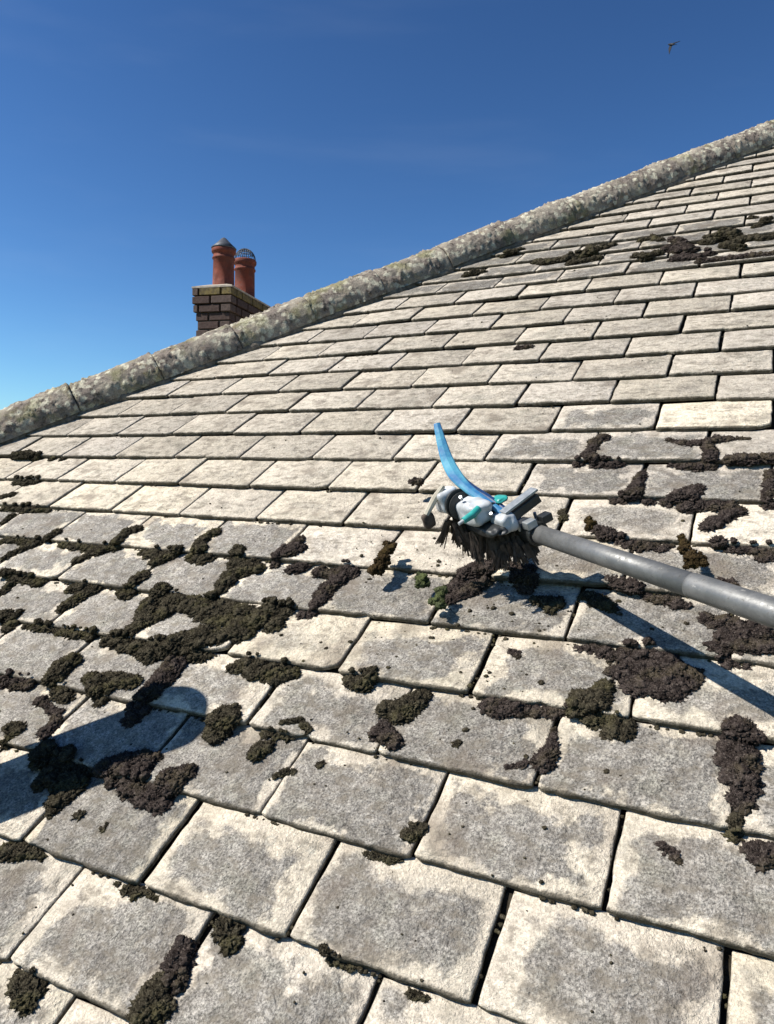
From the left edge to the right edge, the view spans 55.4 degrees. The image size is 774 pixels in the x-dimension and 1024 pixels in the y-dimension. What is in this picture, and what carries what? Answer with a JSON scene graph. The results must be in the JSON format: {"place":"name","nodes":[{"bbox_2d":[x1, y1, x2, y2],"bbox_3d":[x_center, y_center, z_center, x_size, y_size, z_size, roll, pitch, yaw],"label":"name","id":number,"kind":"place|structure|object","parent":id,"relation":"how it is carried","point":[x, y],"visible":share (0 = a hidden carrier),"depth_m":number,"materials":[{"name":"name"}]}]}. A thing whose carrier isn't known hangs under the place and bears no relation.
{"place":"outdoors","nodes":[
{"label":"outdoors","id":0,"kind":"place"},
{"bbox_2d":[0,0,773,409],"label":"sky","id":1,"kind":"structure","parent":0,"point":[330,142],"materials":[{"name":"blue"}]},
{"bbox_2d":[668,41,679,53],"bbox_3d":[9.701,-15.768,24.935,0.393,0.387,0.244,3,3,28],"label":"bird","id":2,"kind":"object","parent":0,"point":[670,46],"visible":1,"depth_m":25.00},
{"label":"ground","id":3,"kind":"structure","parent":0,"visible":0},
{"bbox_2d":[0,120,773,1023],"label":"house","id":4,"kind":"structure","parent":3,"relation":"on","point":[190,414],"depth_m":1.66,"materials":[{"name":"tile"}]},
{"bbox_2d":[0,608,25,635],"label":"moss clump","id":5,"kind":"object","parent":4,"relation":"on","point":[9,622],"visible":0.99,"depth_m":2.12,"materials":[{"name":"plant"}]},
{"bbox_2d":[0,719,27,752],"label":"moss clump","id":6,"kind":"object","parent":4,"relation":"on","point":[12,729],"visible":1,"depth_m":1.71,"materials":[{"name":"plant"}]},
{"bbox_2d":[0,668,37,692],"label":"moss clump","id":7,"kind":"object","parent":4,"relation":"on","point":[10,683],"visible":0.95,"depth_m":1.87,"materials":[{"name":"brown plant"}]},
{"bbox_2d":[0,475,42,499],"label":"moss clump","id":8,"kind":"object","parent":4,"relation":"on","point":[21,482],"visible":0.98,"depth_m":2.95,"materials":[{"name":"brown plant"}]},
{"bbox_2d":[0,841,47,863],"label":"moss clump","id":9,"kind":"object","parent":4,"relation":"on","point":[13,852],"visible":1,"depth_m":1.42,"materials":[{"name":"plant"}]},
{"bbox_2d":[0,566,48,596],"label":"moss clump","id":10,"kind":"object","parent":4,"relation":"on","point":[30,580],"visible":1,"depth_m":2.30,"materials":[{"name":"green plant"}]},
{"bbox_2d":[0,501,52,525],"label":"moss clump","id":11,"kind":"object","parent":4,"relation":"on","point":[28,508],"visible":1,"depth_m":2.73,"materials":[{"name":"brown plant"}]},
{"bbox_2d":[4,965,49,1019],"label":"moss clump","id":12,"kind":"object","parent":4,"relation":"on","point":[26,991],"visible":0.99,"depth_m":1.19,"materials":[{"name":"green plant"}]},
{"bbox_2d":[8,449,65,461],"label":"moss clump","id":13,"kind":"object","parent":4,"relation":"on","point":[32,456],"visible":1,"depth_m":3.17,"materials":[{"name":"plant"}]},
{"bbox_2d":[0,527,98,562],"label":"moss clump","id":14,"kind":"object","parent":4,"relation":"on","point":[26,544],"visible":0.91,"depth_m":2.48,"materials":[{"name":"brown plant"}]},
{"bbox_2d":[32,694,66,740],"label":"moss clump","id":15,"kind":"object","parent":4,"relation":"on","point":[50,727],"visible":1,"depth_m":1.72,"materials":[{"name":"brown plant"}]},
{"bbox_2d":[21,617,98,642],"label":"moss clump","id":16,"kind":"object","parent":4,"relation":"on","point":[71,633],"visible":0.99,"depth_m":2.01,"materials":[{"name":"brown plant"}]},
{"bbox_2d":[27,736,93,820],"bbox_3d":[-0.697,0.561,1.581,0.127,0.110,0.225,-1,3,-41],"label":"moss clump","id":17,"kind":"object","parent":4,"relation":"on","point":[63,778],"visible":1,"depth_m":1.55,"materials":[{"name":"plant"}]},
{"bbox_2d":[40,651,83,704],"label":"moss clump","id":18,"kind":"object","parent":4,"relation":"on","point":[60,669],"visible":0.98,"depth_m":1.83,"materials":[{"name":"plant"}]},
{"bbox_2d":[69,809,85,823],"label":"moss clump","id":19,"kind":"object","parent":4,"relation":"on","point":[78,814],"visible":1,"depth_m":1.46,"materials":[{"name":"green plant"}]},
{"bbox_2d":[54,578,102,613],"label":"moss clump","id":20,"kind":"object","parent":4,"relation":"on","point":[81,591],"visible":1,"depth_m":2.15,"materials":[{"name":"plant"}]},
{"bbox_2d":[95,821,108,833],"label":"moss clump","id":21,"kind":"object","parent":4,"relation":"on","point":[101,829],"visible":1,"depth_m":1.42,"materials":[{"name":"green plant"}]},
{"bbox_2d":[69,524,144,565],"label":"moss clump","id":22,"kind":"object","parent":4,"relation":"on","point":[115,542],"visible":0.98,"depth_m":2.34,"materials":[{"name":"brown plant"}]},
{"bbox_2d":[79,669,143,708],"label":"moss clump","id":23,"kind":"object","parent":4,"relation":"on","point":[98,685],"visible":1,"depth_m":1.76,"materials":[{"name":"green plant"}]},
{"bbox_2d":[114,569,151,600],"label":"moss clump","id":24,"kind":"object","parent":4,"relation":"on","point":[133,581],"visible":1,"depth_m":2.11,"materials":[{"name":"brown plant"}]},
{"bbox_2d":[113,881,158,902],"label":"moss clump","id":25,"kind":"object","parent":4,"relation":"on","point":[133,892],"visible":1,"depth_m":1.29,"materials":[{"name":"plant"}]},
{"bbox_2d":[91,747,198,816],"bbox_3d":[-0.503,0.546,1.510,0.251,0.093,0.112,3,3,31],"label":"moss clump","id":26,"kind":"object","parent":4,"relation":"on","point":[159,795],"visible":1,"depth_m":1.49,"materials":[{"name":"brown plant"}]},
{"bbox_2d":[125,971,177,1023],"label":"moss clump","id":27,"kind":"object","parent":4,"relation":"on","point":[153,1002],"visible":1,"depth_m":1.11,"materials":[{"name":"green plant"}]},
{"bbox_2d":[118,655,188,728],"bbox_3d":[-0.542,0.420,1.726,0.090,0.139,0.199,2,3,25],"label":"moss clump","id":28,"kind":"object","parent":4,"relation":"on","point":[167,672],"visible":0.99,"depth_m":1.71,"materials":[{"name":"brown plant"}]},
{"bbox_2d":[136,544,194,568],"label":"moss clump","id":29,"kind":"object","parent":4,"relation":"on","point":[156,556],"visible":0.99,"depth_m":2.21,"materials":[{"name":"green plant"}]},
{"bbox_2d":[159,934,199,997],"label":"moss clump","id":30,"kind":"object","parent":4,"relation":"on","point":[178,964],"visible":1,"depth_m":1.16,"materials":[{"name":"brown plant"}]},
{"bbox_2d":[98,581,295,665],"bbox_3d":[-0.495,0.292,1.894,0.524,0.179,0.246,2,3,26],"label":"moss clump","id":31,"kind":"object","parent":4,"relation":"on","point":[239,622],"visible":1,"depth_m":1.87,"materials":[{"name":"plant"}]},
{"bbox_2d":[188,527,221,565],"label":"moss clump","id":32,"kind":"object","parent":4,"relation":"on","point":[201,557],"visible":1,"depth_m":2.18,"materials":[{"name":"plant"}]},
{"bbox_2d":[200,701,242,746],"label":"moss clump","id":33,"kind":"object","parent":4,"relation":"on","point":[222,721],"visible":1,"depth_m":1.57,"materials":[{"name":"green plant"}]},
{"bbox_2d":[210,915,245,957],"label":"moss clump","id":34,"kind":"object","parent":4,"relation":"on","point":[227,933],"visible":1,"depth_m":1.19,"materials":[{"name":"green plant"}]},
{"bbox_2d":[192,237,270,335],"bbox_3d":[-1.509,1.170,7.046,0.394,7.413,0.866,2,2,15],"label":"chimney","id":35,"kind":"object","parent":4,"relation":"on","point":[222,300],"visible":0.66,"depth_m":6.60,"materials":[{"name":"brick"}]},
{"bbox_2d":[212,543,266,597],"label":"moss clump","id":36,"kind":"object","parent":4,"relation":"on","point":[238,567],"visible":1,"depth_m":2.04,"materials":[{"name":"plant"}]},
{"bbox_2d":[245,739,275,764],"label":"moss clump","id":37,"kind":"object","parent":4,"relation":"on","point":[259,750],"visible":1,"depth_m":1.49,"materials":[{"name":"green plant"}]},
{"bbox_2d":[224,651,302,689],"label":"moss clump","id":38,"kind":"object","parent":4,"relation":"on","point":[273,674],"visible":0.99,"depth_m":1.68,"materials":[{"name":"green plant"}]},
{"bbox_2d":[259,726,290,743],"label":"moss clump","id":39,"kind":"object","parent":4,"relation":"on","point":[267,734],"visible":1,"depth_m":1.52,"materials":[{"name":"green plant"}]},
{"bbox_2d":[272,767,297,779],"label":"moss clump","id":40,"kind":"object","parent":4,"relation":"on","point":[283,772],"visible":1,"depth_m":1.43,"materials":[{"name":"green plant"}]},
{"bbox_2d":[269,534,310,574],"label":"moss clump","id":41,"kind":"object","parent":4,"relation":"on","point":[295,546],"visible":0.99,"depth_m":2.05,"materials":[{"name":"plant"}]},
{"bbox_2d":[278,716,312,734],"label":"moss clump","id":42,"kind":"object","parent":4,"relation":"on","point":[305,726],"visible":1,"depth_m":1.53,"materials":[{"name":"green plant"}]},
{"bbox_2d":[314,759,326,769],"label":"moss clump","id":43,"kind":"object","parent":4,"relation":"on","point":[318,765],"visible":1,"depth_m":1.43,"materials":[{"name":"green plant"}]},
{"bbox_2d":[295,558,361,619],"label":"moss clump","id":44,"kind":"object","parent":4,"relation":"on","point":[336,578],"visible":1,"depth_m":1.90,"materials":[{"name":"brown plant"}]},
{"bbox_2d":[318,942,355,972],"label":"moss clump","id":45,"kind":"object","parent":4,"relation":"on","point":[324,950],"visible":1,"depth_m":1.12,"materials":[{"name":"plant"}]},
{"bbox_2d":[341,665,379,693],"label":"moss clump","id":46,"kind":"object","parent":4,"relation":"on","point":[365,681],"visible":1,"depth_m":1.58,"materials":[{"name":"green plant"}]},
{"bbox_2d":[366,540,396,575],"bbox_3d":[-0.010,0.117,1.860,0.055,0.090,0.116,2,3,21],"label":"moss scrap","id":47,"kind":"object","parent":4,"relation":"on","point":[381,563],"visible":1,"depth_m":1.84,"materials":[{"name":"brown plant"}]},
{"bbox_2d":[362,850,403,865],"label":"moss clump","id":48,"kind":"object","parent":4,"relation":"on","point":[372,855],"visible":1,"depth_m":1.24,"materials":[{"name":"plant"}]},
{"bbox_2d":[0,155,773,1012],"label":"moss crumbs","id":49,"kind":"object","parent":4,"relation":"on","point":[550,901],"visible":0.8,"depth_m":1.51,"materials":[{"name":"brown plant"}]},
{"bbox_2d":[367,718,406,750],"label":"moss clump","id":50,"kind":"object","parent":4,"relation":"on","point":[385,733],"visible":1,"depth_m":1.44,"materials":[{"name":"plant"}]},
{"bbox_2d":[374,688,433,725],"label":"moss clump","id":51,"kind":"object","parent":4,"relation":"on","point":[403,709],"visible":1,"depth_m":1.49,"materials":[{"name":"plant"}]},
{"bbox_2d":[399,819,428,843],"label":"moss clump","id":52,"kind":"object","parent":4,"relation":"on","point":[413,832],"visible":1,"depth_m":1.25,"materials":[{"name":"green plant"}]},
{"bbox_2d":[407,477,424,485],"bbox_3d":[0.083,-0.089,2.136,0.053,0.034,0.044,1,2,0],"label":"moss scrap","id":53,"kind":"object","parent":4,"relation":"on","point":[413,481],"visible":1,"depth_m":2.13,"materials":[{"name":"brown plant"}]},
{"bbox_2d":[404,985,430,1003],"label":"moss clump","id":54,"kind":"object","parent":4,"relation":"on","point":[413,995],"visible":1,"depth_m":1.05,"materials":[{"name":"plant"}]},
{"bbox_2d":[413,571,430,588],"bbox_3d":[0.080,0.161,1.748,0.048,0.042,0.045,4,3,43],"label":"moss scrap","id":55,"kind":"object","parent":4,"relation":"on","point":[422,580],"visible":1,"depth_m":1.74,"materials":[{"name":"green plant"}]},
{"bbox_2d":[427,585,447,609],"bbox_3d":[0.118,0.196,1.687,0.051,0.054,0.072,1,2,0],"label":"moss scrap","id":56,"kind":"object","parent":4,"relation":"on","point":[438,600],"visible":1,"depth_m":1.68,"materials":[{"name":"green plant"}]},
{"bbox_2d":[450,738,464,748],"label":"moss clump","id":57,"kind":"object","parent":4,"relation":"on","point":[456,743],"visible":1,"depth_m":1.39,"materials":[{"name":"green plant"}]},
{"bbox_2d":[443,558,500,605],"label":"moss clump","id":58,"kind":"object","parent":4,"relation":"on","point":[471,579],"visible":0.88,"depth_m":1.77,"materials":[{"name":"brown plant"}]},
{"bbox_2d":[421,422,552,571],"bbox_3d":[0.214,-0.038,1.655,0.311,0.342,0.171,3,3,26],"label":"brush head","id":59,"kind":"object","parent":4,"relation":"on","point":[481,523],"visible":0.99,"depth_m":1.65},
{"bbox_2d":[532,525,773,628],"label":"telescopic pole","id":60,"kind":"object","parent":59,"relation":"attached to","point":[751,605],"visible":0.95,"depth_m":1.24,"materials":[{"name":"silver metal"}]},
{"bbox_2d":[461,247,525,277],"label":"moss clump","id":61,"kind":"object","parent":4,"relation":"on","point":[507,253],"visible":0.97,"depth_m":4.01,"materials":[{"name":"brown plant"}]},
{"bbox_2d":[506,647,521,659],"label":"moss clump","id":62,"kind":"object","parent":4,"relation":"on","point":[515,653],"visible":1,"depth_m":1.55,"materials":[{"name":"brown plant"}]},
{"bbox_2d":[503,758,529,769],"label":"moss clump","id":63,"kind":"object","parent":4,"relation":"on","point":[523,763],"visible":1,"depth_m":1.31,"materials":[{"name":"brown plant"}]},
{"bbox_2d":[477,697,567,721],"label":"moss clump","id":64,"kind":"object","parent":4,"relation":"on","point":[499,709],"visible":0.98,"depth_m":1.42,"materials":[{"name":"brown plant"}]},
{"bbox_2d":[507,561,539,595],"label":"moss clump","id":65,"kind":"object","parent":4,"relation":"on","point":[527,583],"visible":0.98,"depth_m":1.73,"materials":[{"name":"brown plant"}]},
{"bbox_2d":[513,344,535,349],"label":"moss clump","id":66,"kind":"object","parent":4,"relation":"on","point":[522,347],"visible":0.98,"depth_m":2.90,"materials":[{"name":"plant"}]},
{"bbox_2d":[528,727,560,774],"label":"moss clump","id":67,"kind":"object","parent":4,"relation":"on","point":[544,759],"visible":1,"depth_m":1.31,"materials":[{"name":"brown plant"}]},
{"bbox_2d":[528,594,566,614],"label":"moss clump","id":68,"kind":"object","parent":4,"relation":"on","point":[550,604],"visible":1,"depth_m":1.65,"materials":[{"name":"green plant"}]},
{"bbox_2d":[556,508,568,523],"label":"moss clump","id":69,"kind":"object","parent":4,"relation":"on","point":[563,516],"visible":1,"depth_m":1.91,"materials":[{"name":"plant"}]},
{"bbox_2d":[530,242,618,266],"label":"moss clump","id":70,"kind":"object","parent":4,"relation":"on","point":[569,258],"visible":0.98,"depth_m":3.70,"materials":[{"name":"plant"}]},
{"bbox_2d":[583,515,597,531],"bbox_3d":[0.475,0.027,1.720,0.039,0.041,0.046,1,2,0],"label":"moss scrap","id":71,"kind":"object","parent":4,"relation":"on","point":[589,522],"visible":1,"depth_m":1.71,"materials":[{"name":"plant"}]},
{"bbox_2d":[576,590,621,614],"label":"moss clump","id":72,"kind":"object","parent":4,"relation":"on","point":[600,601],"visible":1,"depth_m":1.62,"materials":[{"name":"plant"}]},
{"bbox_2d":[572,433,626,469],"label":"moss clump","id":73,"kind":"object","parent":4,"relation":"on","point":[591,456],"visible":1,"depth_m":2.11,"materials":[{"name":"brown plant"}]},
{"bbox_2d":[563,678,638,743],"bbox_3d":[0.395,0.371,1.375,0.131,0.099,0.137,1,2,0],"label":"moss clump","id":74,"kind":"object","parent":4,"relation":"on","point":[587,706],"visible":1,"depth_m":1.37,"materials":[{"name":"green plant"}]},
{"bbox_2d":[589,524,675,553],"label":"moss clump","id":75,"kind":"object","parent":4,"relation":"on","point":[603,533],"visible":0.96,"depth_m":1.76,"materials":[{"name":"brown plant"}]},
{"bbox_2d":[607,469,657,505],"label":"moss clump","id":76,"kind":"object","parent":4,"relation":"on","point":[635,489],"visible":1,"depth_m":1.92,"materials":[{"name":"brown plant"}]},
{"bbox_2d":[572,636,705,703],"bbox_3d":[0.490,0.303,1.454,0.143,0.110,0.262,0,3,-34],"label":"moss clump","id":77,"kind":"object","parent":4,"relation":"on","point":[664,677],"visible":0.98,"depth_m":1.42,"materials":[{"name":"brown plant"}]},
{"bbox_2d":[629,233,666,261],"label":"moss clump","id":78,"kind":"object","parent":4,"relation":"on","point":[642,256],"visible":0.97,"depth_m":3.46,"materials":[{"name":"green plant"}]},
{"bbox_2d":[603,572,694,610],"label":"moss clump","id":79,"kind":"object","parent":4,"relation":"on","point":[629,586],"visible":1,"depth_m":1.61,"materials":[{"name":"brown plant"}]},
{"bbox_2d":[654,841,683,865],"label":"moss clump","id":80,"kind":"object","parent":4,"relation":"on","point":[673,853],"visible":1,"depth_m":1.13,"materials":[{"name":"plant"}]},
{"bbox_2d":[660,235,717,266],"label":"moss clump","id":81,"kind":"object","parent":4,"relation":"on","point":[682,249],"visible":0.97,"depth_m":3.34,"materials":[{"name":"brown plant"}]},
{"bbox_2d":[675,533,709,569],"bbox_3d":[0.645,0.084,1.573,0.058,0.076,0.112,1,2,0],"label":"moss scrap","id":82,"kind":"object","parent":4,"relation":"on","point":[693,559],"visible":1,"depth_m":1.55,"materials":[{"name":"brown plant"}]},
{"bbox_2d":[658,483,749,532],"bbox_3d":[0.779,-0.012,1.819,0.144,0.126,0.190,0,3,-21],"label":"moss clump","id":83,"kind":"object","parent":4,"relation":"on","point":[686,499],"visible":1,"depth_m":1.81,"materials":[{"name":"brown plant"}]},
{"bbox_2d":[664,434,751,447],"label":"moss clump","id":84,"kind":"object","parent":4,"relation":"on","point":[717,438],"visible":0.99,"depth_m":2.04,"materials":[{"name":"brown plant"}]},
{"bbox_2d":[666,443,773,472],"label":"moss clump","id":85,"kind":"object","parent":4,"relation":"on","point":[710,454],"visible":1,"depth_m":1.95,"materials":[{"name":"plant"}]},
{"bbox_2d":[715,576,738,585],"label":"moss clump","id":86,"kind":"object","parent":4,"relation":"on","point":[731,580],"visible":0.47,"depth_m":1.57,"materials":[{"name":"brown plant"}]},
{"bbox_2d":[720,812,745,844],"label":"moss clump","id":87,"kind":"object","parent":4,"relation":"on","point":[736,821],"visible":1,"depth_m":1.13,"materials":[{"name":"green plant"}]},
{"bbox_2d":[695,610,773,669],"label":"moss clump","id":88,"kind":"object","parent":4,"relation":"on","point":[736,634],"visible":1,"depth_m":1.43,"materials":[{"name":"brown plant"}]},
{"bbox_2d":[697,215,773,251],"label":"moss clump","id":89,"kind":"object","parent":4,"relation":"on","point":[737,240],"visible":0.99,"depth_m":3.39,"materials":[{"name":"green plant"}]},
{"bbox_2d":[712,714,767,798],"bbox_3d":[0.589,0.407,1.234,0.089,0.106,0.143,3,3,27],"label":"moss clump","id":90,"kind":"object","parent":4,"relation":"on","point":[737,757],"visible":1,"depth_m":1.23,"materials":[{"name":"brown plant"}]},
{"bbox_2d":[707,535,773,564],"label":"moss clump","id":91,"kind":"object","parent":4,"relation":"on","point":[765,554],"visible":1,"depth_m":1.65,"materials":[{"name":"plant"}]},
{"bbox_2d":[724,785,758,815],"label":"moss clump","id":92,"kind":"object","parent":4,"relation":"on","point":[739,801],"visible":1,"depth_m":1.16,"materials":[{"name":"brown plant"}]},
{"bbox_2d":[709,250,773,262],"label":"moss clump","id":93,"kind":"object","parent":4,"relation":"on","point":[729,257],"visible":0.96,"depth_m":3.13,"materials":[{"name":"brown plant"}]},
{"bbox_2d":[736,839,773,872],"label":"moss clump","id":94,"kind":"object","parent":4,"relation":"on","point":[759,853],"visible":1,"depth_m":1.10,"materials":[{"name":"plant"}]},
{"bbox_2d":[758,468,773,510],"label":"moss clump","id":95,"kind":"object","parent":4,"relation":"on","point":[767,491],"visible":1,"depth_m":1.79,"materials":[{"name":"plant"}]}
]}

